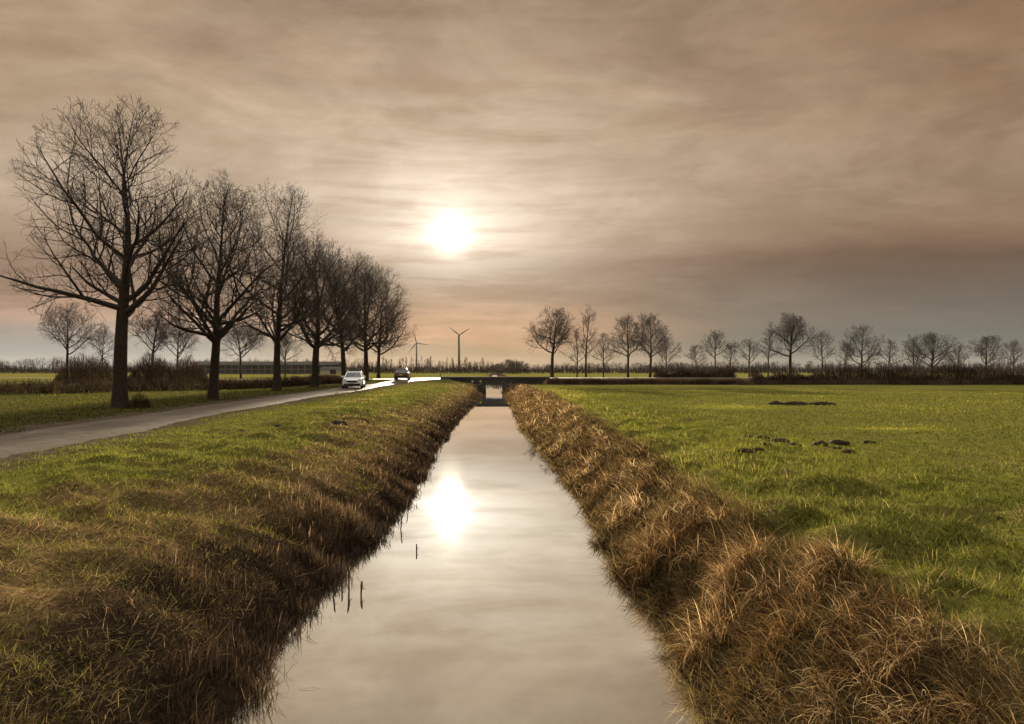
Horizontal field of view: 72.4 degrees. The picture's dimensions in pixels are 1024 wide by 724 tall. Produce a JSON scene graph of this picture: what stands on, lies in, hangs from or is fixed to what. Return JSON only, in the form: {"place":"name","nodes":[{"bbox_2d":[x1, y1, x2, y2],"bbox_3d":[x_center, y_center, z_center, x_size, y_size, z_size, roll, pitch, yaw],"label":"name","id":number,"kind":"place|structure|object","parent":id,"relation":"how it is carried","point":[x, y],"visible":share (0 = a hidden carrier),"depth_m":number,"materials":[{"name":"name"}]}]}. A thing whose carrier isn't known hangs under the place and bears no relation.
{"place":"outdoors","nodes":[
{"label":"outdoors","id":0,"kind":"place"},
{"bbox_2d":[0,378,439,457],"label":"road","id":1,"kind":"structure","parent":0,"point":[35,440],"depth_m":21.05,"materials":[{"name":"grey asphalt"}]},
{"bbox_2d":[341,371,365,387],"bbox_3d":[-14.332,1.606,63.483,2.114,1.520,4.285,0,-1,-8],"label":"oncoming car","id":2,"kind":"object","parent":1,"relation":"on","point":[354,378],"visible":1,"depth_m":62.01,"materials":[{"name":"white paint"}]},
{"bbox_2d":[394,368,410,379],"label":"departing car","id":3,"kind":"object","parent":1,"relation":"on","point":[401,373],"visible":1,"depth_m":86.99,"materials":[{"name":"red paint"}]},
{"bbox_2d":[0,385,459,522],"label":"verge grass","id":4,"kind":"structure","parent":0,"point":[134,410],"depth_m":21.89,"materials":[{"name":"green plant"}]},
{"bbox_2d":[194,361,340,373],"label":"long building","id":5,"kind":"structure","parent":0,"point":[263,367],"depth_m":289.97,"materials":[{"name":"grey"}]},
{"bbox_2d":[320,367,348,373],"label":"shed","id":6,"kind":"structure","parent":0,"point":[330,370],"depth_m":279.98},
{"bbox_2d":[221,375,705,723],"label":"canal water","id":7,"kind":"structure","parent":0,"point":[491,600],"depth_m":8.04,"materials":[{"name":"grey liquid"}]},
{"bbox_2d":[341,565,345,582],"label":"reed","id":8,"kind":"object","parent":7,"relation":"in","point":[342,575],"visible":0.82,"depth_m":9.49,"materials":[{"name":"brown plant"}]},
{"bbox_2d":[347,565,351,588],"bbox_3d":[-2.143,2.932,9.279,0.083,0.509,0.028,0,-1,0],"label":"reed","id":9,"kind":"object","parent":7,"relation":"in","point":[349,577],"visible":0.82,"depth_m":9.27,"materials":[{"name":"brown plant"}]},
{"bbox_2d":[360,580,363,594],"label":"reed","id":10,"kind":"object","parent":7,"relation":"in","point":[361,586],"visible":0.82,"depth_m":9.02,"materials":[{"name":"brown plant"}]},
{"bbox_2d":[0,377,926,379],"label":"crossing road","id":11,"kind":"structure","parent":0,"point":[583,377],"depth_m":95.77,"materials":[{"name":"grey asphalt"}]},
{"bbox_2d":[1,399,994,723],"bbox_3d":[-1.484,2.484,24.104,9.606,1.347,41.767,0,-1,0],"label":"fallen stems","id":12,"kind":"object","parent":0,"point":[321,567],"visible":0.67,"depth_m":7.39,"materials":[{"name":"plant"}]},
{"bbox_2d":[0,370,1023,723],"bbox_3d":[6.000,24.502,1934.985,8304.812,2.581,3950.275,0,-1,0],"label":"ground","id":13,"kind":"structure","parent":0,"point":[102,624],"depth_m":8.96,"materials":[{"name":"green plant"}]},
{"bbox_2d":[37,301,102,382],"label":"bare tree","id":14,"kind":"object","parent":13,"relation":"on","point":[65,332],"visible":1,"depth_m":84.75,"materials":[{"name":"brown plant"}]},
{"bbox_2d":[54,350,112,382],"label":"shrub","id":15,"kind":"object","parent":13,"relation":"on","point":[89,372],"visible":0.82,"depth_m":91.13,"materials":[{"name":"brown plant"}]},
{"bbox_2d":[89,321,114,370],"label":"bare tree","id":16,"kind":"object","parent":13,"relation":"on","point":[103,336],"visible":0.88,"depth_m":100.07,"materials":[{"name":"brown plant"}]},
{"bbox_2d":[0,93,220,407],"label":"bare tree","id":17,"kind":"object","parent":13,"relation":"on","point":[124,313],"visible":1,"depth_m":31.22,"materials":[{"name":"brown plant"}]},
{"bbox_2d":[125,391,150,408],"bbox_3d":[-16.506,1.621,31.022,1.303,0.862,1.081,0,-1,0],"label":"shrub","id":18,"kind":"object","parent":13,"relation":"on","point":[139,403],"visible":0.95,"depth_m":30.87,"materials":[{"name":"brown plant"}]},
{"bbox_2d":[127,351,176,383],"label":"shrub","id":19,"kind":"object","parent":13,"relation":"on","point":[146,370],"visible":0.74,"depth_m":87.22,"materials":[{"name":"brown plant"}]},
{"bbox_2d":[128,307,179,375],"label":"bare tree","id":20,"kind":"object","parent":13,"relation":"on","point":[149,328],"visible":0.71,"depth_m":89.55,"materials":[{"name":"brown plant"}]},
{"bbox_2d":[0,374,340,393],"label":"hedge","id":21,"kind":"object","parent":13,"relation":"on","point":[225,382],"visible":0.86,"depth_m":56.53,"materials":[{"name":"plant"}]},
{"bbox_2d":[154,317,200,374],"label":"bare tree","id":22,"kind":"object","parent":13,"relation":"on","point":[186,342],"visible":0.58,"depth_m":94.88,"materials":[{"name":"brown plant"}]},
{"bbox_2d":[173,353,207,382],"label":"shrub","id":23,"kind":"object","parent":13,"relation":"on","point":[184,369],"visible":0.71,"depth_m":92.43,"materials":[{"name":"brown plant"}]},
{"bbox_2d":[131,168,300,399],"bbox_3d":[-16.897,-4.357,39.953,9.578,13.505,8.371,0,-1,0],"label":"bare tree","id":24,"kind":"object","parent":13,"relation":"on","point":[219,331],"visible":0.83,"depth_m":39.53,"materials":[{"name":"brown plant"}]},
{"bbox_2d":[0,384,472,723],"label":"bank grass","id":25,"kind":"structure","parent":13,"relation":"on","point":[241,458],"depth_m":10.40,"materials":[{"name":"green plant"}]},
{"bbox_2d":[0,385,484,723],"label":"sedge","id":26,"kind":"object","parent":13,"relation":"on","point":[421,459],"visible":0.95,"depth_m":7.90,"materials":[{"name":"brown plant"}]},
{"bbox_2d":[220,320,267,378],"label":"bare tree","id":27,"kind":"object","parent":13,"relation":"on","point":[250,341],"visible":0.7,"depth_m":137.47,"materials":[{"name":"brown plant"}]},
{"bbox_2d":[207,178,344,390],"bbox_3d":[-19.010,-6.032,56.650,10.708,17.256,11.283,0,-1,0],"label":"bare tree","id":28,"kind":"object","parent":13,"relation":"on","point":[276,336],"visible":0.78,"depth_m":56.02,"materials":[{"name":"brown plant"}]},
{"bbox_2d":[273,333,301,377],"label":"bare tree","id":29,"kind":"object","parent":13,"relation":"on","point":[284,342],"visible":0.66,"depth_m":108.03,"materials":[{"name":"brown plant"}]},
{"bbox_2d":[255,231,377,386],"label":"bare tree","id":30,"kind":"object","parent":13,"relation":"on","point":[315,334],"visible":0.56,"depth_m":69.61,"materials":[{"name":"brown plant"}]},
{"bbox_2d":[330,420,347,425],"bbox_3d":[-5.807,2.021,23.325,0.609,0.182,0.394,0,-1,-22],"label":"molehill","id":31,"kind":"object","parent":13,"relation":"on","point":[335,422],"visible":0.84,"depth_m":23.21,"materials":[{"name":"soil"}]},
{"bbox_2d":[301,248,396,383],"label":"bare tree","id":32,"kind":"object","parent":13,"relation":"on","point":[343,360],"visible":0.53,"depth_m":84.69,"materials":[{"name":"brown plant"}]},
{"bbox_2d":[323,261,415,380],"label":"bare tree","id":33,"kind":"object","parent":13,"relation":"on","point":[366,371],"visible":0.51,"depth_m":96.71,"materials":[{"name":"brown plant"}]},
{"bbox_2d":[351,276,416,378],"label":"bare tree","id":34,"kind":"object","parent":13,"relation":"on","point":[378,351],"visible":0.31,"depth_m":109.78,"materials":[{"name":"brown plant"}]},
{"bbox_2d":[409,331,427,365],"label":"wind turbine","id":35,"kind":"object","parent":13,"relation":"on","point":[416,343],"visible":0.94,"depth_m":998.28,"materials":[{"name":"grey metal"}]},
{"bbox_2d":[449,327,467,364],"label":"wind turbine","id":36,"kind":"object","parent":13,"relation":"on","point":[458,344],"visible":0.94,"depth_m":798.92,"materials":[{"name":"grey metal"}]},
{"bbox_2d":[441,377,548,391],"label":"bridge","id":37,"kind":"structure","parent":13,"relation":"on","point":[483,382],"depth_m":92.97,"materials":[{"name":"concrete"}]},
{"bbox_2d":[0,356,1023,373],"bbox_3d":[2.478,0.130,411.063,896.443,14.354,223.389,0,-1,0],"label":"distant woods","id":38,"kind":"object","parent":13,"relation":"on","point":[516,368],"visible":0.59,"depth_m":333.49,"materials":[{"name":"brown plant"}]},
{"bbox_2d":[523,306,576,377],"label":"bare tree","id":39,"kind":"object","parent":13,"relation":"on","point":[561,334],"visible":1,"depth_m":97.77,"materials":[{"name":"brown plant"}]},
{"bbox_2d":[568,325,590,377],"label":"bare tree","id":40,"kind":"object","parent":13,"relation":"on","point":[576,339],"visible":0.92,"depth_m":99.51,"materials":[{"name":"brown plant"}]},
{"bbox_2d":[574,305,598,376],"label":"bare tree","id":41,"kind":"object","parent":13,"relation":"on","point":[587,331],"visible":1,"depth_m":97.85,"materials":[{"name":"brown plant"}]},
{"bbox_2d":[592,333,616,376],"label":"bare tree","id":42,"kind":"object","parent":13,"relation":"on","point":[603,350],"visible":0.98,"depth_m":98.23,"materials":[{"name":"brown plant"}]},
{"bbox_2d":[604,315,649,376],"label":"bare tree","id":43,"kind":"object","parent":13,"relation":"on","point":[627,338],"visible":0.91,"depth_m":98.35,"materials":[{"name":"brown plant"}]},
{"bbox_2d":[547,376,742,384],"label":"reed strip","id":44,"kind":"object","parent":13,"relation":"on","point":[584,381],"visible":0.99,"depth_m":90.71,"materials":[{"name":"plant"}]},
{"bbox_2d":[613,515,681,590],"bbox_3d":[1.929,2.536,9.427,1.133,0.934,1.178,0,-1,0],"label":"grass tussock","id":45,"kind":"object","parent":13,"relation":"on","point":[644,558],"depth_m":9.35,"materials":[{"name":"plant"}]},
{"bbox_2d":[625,312,671,376],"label":"bare tree","id":46,"kind":"object","parent":13,"relation":"on","point":[649,321],"visible":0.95,"depth_m":97.83,"materials":[{"name":"brown plant"}]},
{"bbox_2d":[655,332,681,372],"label":"bare tree","id":47,"kind":"object","parent":13,"relation":"on","point":[673,349],"visible":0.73,"depth_m":99.64,"materials":[{"name":"brown plant"}]},
{"bbox_2d":[653,365,737,376],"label":"brush strip","id":48,"kind":"object","parent":13,"relation":"on","point":[711,373],"visible":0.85,"depth_m":96.78,"materials":[{"name":"brown plant"}]},
{"bbox_2d":[684,344,708,369],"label":"bare tree","id":49,"kind":"object","parent":13,"relation":"on","point":[694,348],"visible":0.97,"depth_m":102.93,"materials":[{"name":"brown plant"}]},
{"bbox_2d":[655,569,764,685],"bbox_3d":[1.949,2.479,6.766,1.273,0.987,1.318,0,-1,0],"label":"grass tussock","id":50,"kind":"object","parent":13,"relation":"on","point":[693,640],"depth_m":6.75,"materials":[{"name":"plant"}]},
{"bbox_2d":[700,329,733,369],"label":"bare tree","id":51,"kind":"object","parent":13,"relation":"on","point":[715,347],"visible":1,"depth_m":99.05,"materials":[{"name":"brown plant"}]},
{"bbox_2d":[722,341,740,369],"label":"bare tree","id":52,"kind":"object","parent":13,"relation":"on","point":[734,350],"visible":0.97,"depth_m":99.52,"materials":[{"name":"brown plant"}]},
{"bbox_2d":[696,524,784,598],"bbox_3d":[2.457,2.087,7.421,1.144,0.878,1.164,0,-1,0],"label":"grass tussock","id":53,"kind":"object","parent":13,"relation":"on","point":[716,567],"depth_m":7.34,"materials":[{"name":"plant"}]},
{"bbox_2d":[737,448,752,452],"bbox_3d":[4.599,1.741,13.827,0.329,0.089,0.208,0,-1,0],"label":"molehill","id":54,"kind":"object","parent":13,"relation":"on","point":[744,450],"visible":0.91,"depth_m":13.76,"materials":[{"name":"soil"}]},
{"bbox_2d":[735,338,761,376],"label":"bare tree","id":55,"kind":"object","parent":13,"relation":"on","point":[749,347],"visible":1,"depth_m":98.40,"materials":[{"name":"brown plant"}]},
{"bbox_2d":[501,382,1023,723],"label":"dead grass","id":56,"kind":"structure","parent":13,"relation":"on","point":[624,582],"depth_m":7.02,"materials":[{"name":"plant"}]},
{"bbox_2d":[755,327,778,376],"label":"bare tree","id":57,"kind":"object","parent":13,"relation":"on","point":[770,342],"visible":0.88,"depth_m":98.77,"materials":[{"name":"brown plant"}]},
{"bbox_2d":[768,401,782,404],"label":"soil ridge","id":58,"kind":"structure","parent":13,"relation":"on","point":[775,402],"depth_m":34.31,"materials":[{"name":"brown soil"}]},
{"bbox_2d":[768,438,789,442],"bbox_3d":[6.125,1.799,16.091,0.446,0.119,0.379,0,-1,0],"label":"molehill","id":59,"kind":"object","parent":13,"relation":"on","point":[781,440],"visible":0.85,"depth_m":15.98,"materials":[{"name":"soil"}]},
{"bbox_2d":[540,386,1023,669],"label":"meadow grass","id":60,"kind":"structure","parent":13,"relation":"on","point":[861,477],"depth_m":13.32,"materials":[{"name":"green plant"}]},
{"bbox_2d":[721,554,846,681],"bbox_3d":[2.246,2.146,5.847,1.102,1.044,1.164,0,-1,0],"label":"grass tussock","id":61,"kind":"object","parent":13,"relation":"on","point":[771,635],"depth_m":5.78,"materials":[{"name":"plant"}]},
{"bbox_2d":[760,312,818,375],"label":"bare tree","id":62,"kind":"object","parent":13,"relation":"on","point":[793,325],"visible":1,"depth_m":97.78,"materials":[{"name":"brown plant"}]},
{"bbox_2d":[784,442,801,446],"bbox_3d":[6.098,1.798,15.196,0.370,0.115,0.390,0,-1,0],"label":"molehill","id":63,"kind":"object","parent":13,"relation":"on","point":[795,443],"visible":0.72,"depth_m":15.10,"materials":[{"name":"soil"}]},
{"bbox_2d":[781,401,806,404],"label":"soil ridge","id":64,"kind":"structure","parent":13,"relation":"on","point":[793,403],"depth_m":34.16,"materials":[{"name":"brown soil"}]},
{"bbox_2d":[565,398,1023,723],"bbox_3d":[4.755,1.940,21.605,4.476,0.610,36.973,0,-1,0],"label":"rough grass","id":65,"kind":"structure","parent":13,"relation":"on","point":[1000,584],"depth_m":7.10,"materials":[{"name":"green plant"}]},
{"bbox_2d":[812,441,827,446],"bbox_3d":[6.815,1.806,15.480,0.363,0.143,0.229,0,-1,0],"label":"molehill","id":66,"kind":"object","parent":13,"relation":"on","point":[819,443],"visible":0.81,"depth_m":15.43,"materials":[{"name":"soil"}]},
{"bbox_2d":[805,330,835,370],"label":"bare tree","id":67,"kind":"object","parent":13,"relation":"on","point":[822,346],"visible":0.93,"depth_m":99.29,"materials":[{"name":"brown plant"}]},
{"bbox_2d":[806,402,835,404],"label":"soil ridge","id":68,"kind":"structure","parent":13,"relation":"on","point":[821,403],"depth_m":33.91,"materials":[{"name":"brown soil"}]},
{"bbox_2d":[778,525,895,598],"bbox_3d":[2.768,1.753,5.968,0.983,0.631,0.967,0,-1,0],"label":"grass tussock","id":69,"kind":"object","parent":13,"relation":"on","point":[833,560],"depth_m":5.96,"materials":[{"name":"plant"}]},
{"bbox_2d":[828,440,849,444],"bbox_3d":[7.527,1.835,16.105,0.438,0.115,0.343,0,-1,0],"label":"molehill","id":70,"kind":"object","parent":13,"relation":"on","point":[841,442],"visible":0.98,"depth_m":15.99,"materials":[{"name":"soil"}]},
{"bbox_2d":[834,341,853,368],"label":"bare tree","id":71,"kind":"object","parent":13,"relation":"on","point":[845,363],"visible":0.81,"depth_m":99.97,"materials":[{"name":"brown plant"}]},
{"bbox_2d":[842,449,854,453],"bbox_3d":[7.007,1.854,14.566,0.252,0.090,0.290,-1,-1,41],"label":"molehill","id":72,"kind":"object","parent":13,"relation":"on","point":[848,450],"visible":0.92,"depth_m":14.48,"materials":[{"name":"soil"}]},
{"bbox_2d":[838,323,885,369],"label":"bare tree","id":73,"kind":"object","parent":13,"relation":"on","point":[849,349],"visible":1,"depth_m":98.57,"materials":[{"name":"brown plant"}]},
{"bbox_2d":[862,440,875,443],"bbox_3d":[8.265,1.850,16.212,0.276,0.082,0.192,0,-1,0],"label":"molehill","id":74,"kind":"object","parent":13,"relation":"on","point":[865,441],"visible":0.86,"depth_m":16.16,"materials":[{"name":"soil"}]},
{"bbox_2d":[794,576,945,697],"bbox_3d":[2.516,1.967,4.911,1.068,0.892,0.992,0,-1,0],"label":"grass tussock","id":75,"kind":"object","parent":13,"relation":"on","point":[861,628],"depth_m":4.96,"materials":[{"name":"plant"}]},
{"bbox_2d":[735,378,1023,384],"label":"reed strip","id":76,"kind":"object","parent":13,"relation":"on","point":[911,382],"visible":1,"depth_m":89.63,"materials":[{"name":"brown plant"}]},
{"bbox_2d":[747,362,1023,384],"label":"bramble thicket","id":77,"kind":"object","parent":13,"relation":"on","point":[886,376],"visible":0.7,"depth_m":91.49,"materials":[{"name":"brown plant"}]},
{"bbox_2d":[874,339,908,372],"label":"bare tree","id":78,"kind":"object","parent":13,"relation":"on","point":[889,352],"visible":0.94,"depth_m":98.97,"materials":[{"name":"brown plant"}]},
{"bbox_2d":[897,334,931,371],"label":"bare tree","id":79,"kind":"object","parent":13,"relation":"on","point":[912,356],"visible":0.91,"depth_m":99.15,"materials":[{"name":"brown plant"}]},
{"bbox_2d":[904,331,959,372],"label":"bare tree","id":80,"kind":"object","parent":13,"relation":"on","point":[929,336],"visible":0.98,"depth_m":97.54,"materials":[{"name":"brown plant"}]},
{"bbox_2d":[946,342,970,370],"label":"bare tree","id":81,"kind":"object","parent":13,"relation":"on","point":[959,360],"visible":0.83,"depth_m":98.81,"materials":[{"name":"brown plant"}]},
{"bbox_2d":[967,335,1006,368],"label":"bare tree","id":82,"kind":"object","parent":13,"relation":"on","point":[984,349],"visible":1,"depth_m":98.00,"materials":[{"name":"brown plant"}]},
{"bbox_2d":[1002,340,1023,371],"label":"bare tree","id":83,"kind":"object","parent":13,"relation":"on","point":[1013,360],"visible":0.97,"depth_m":98.91,"materials":[{"name":"brown plant"}]},
{"bbox_2d":[0,0,1023,369],"label":"sky","id":84,"kind":"structure","parent":0,"point":[732,167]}
]}

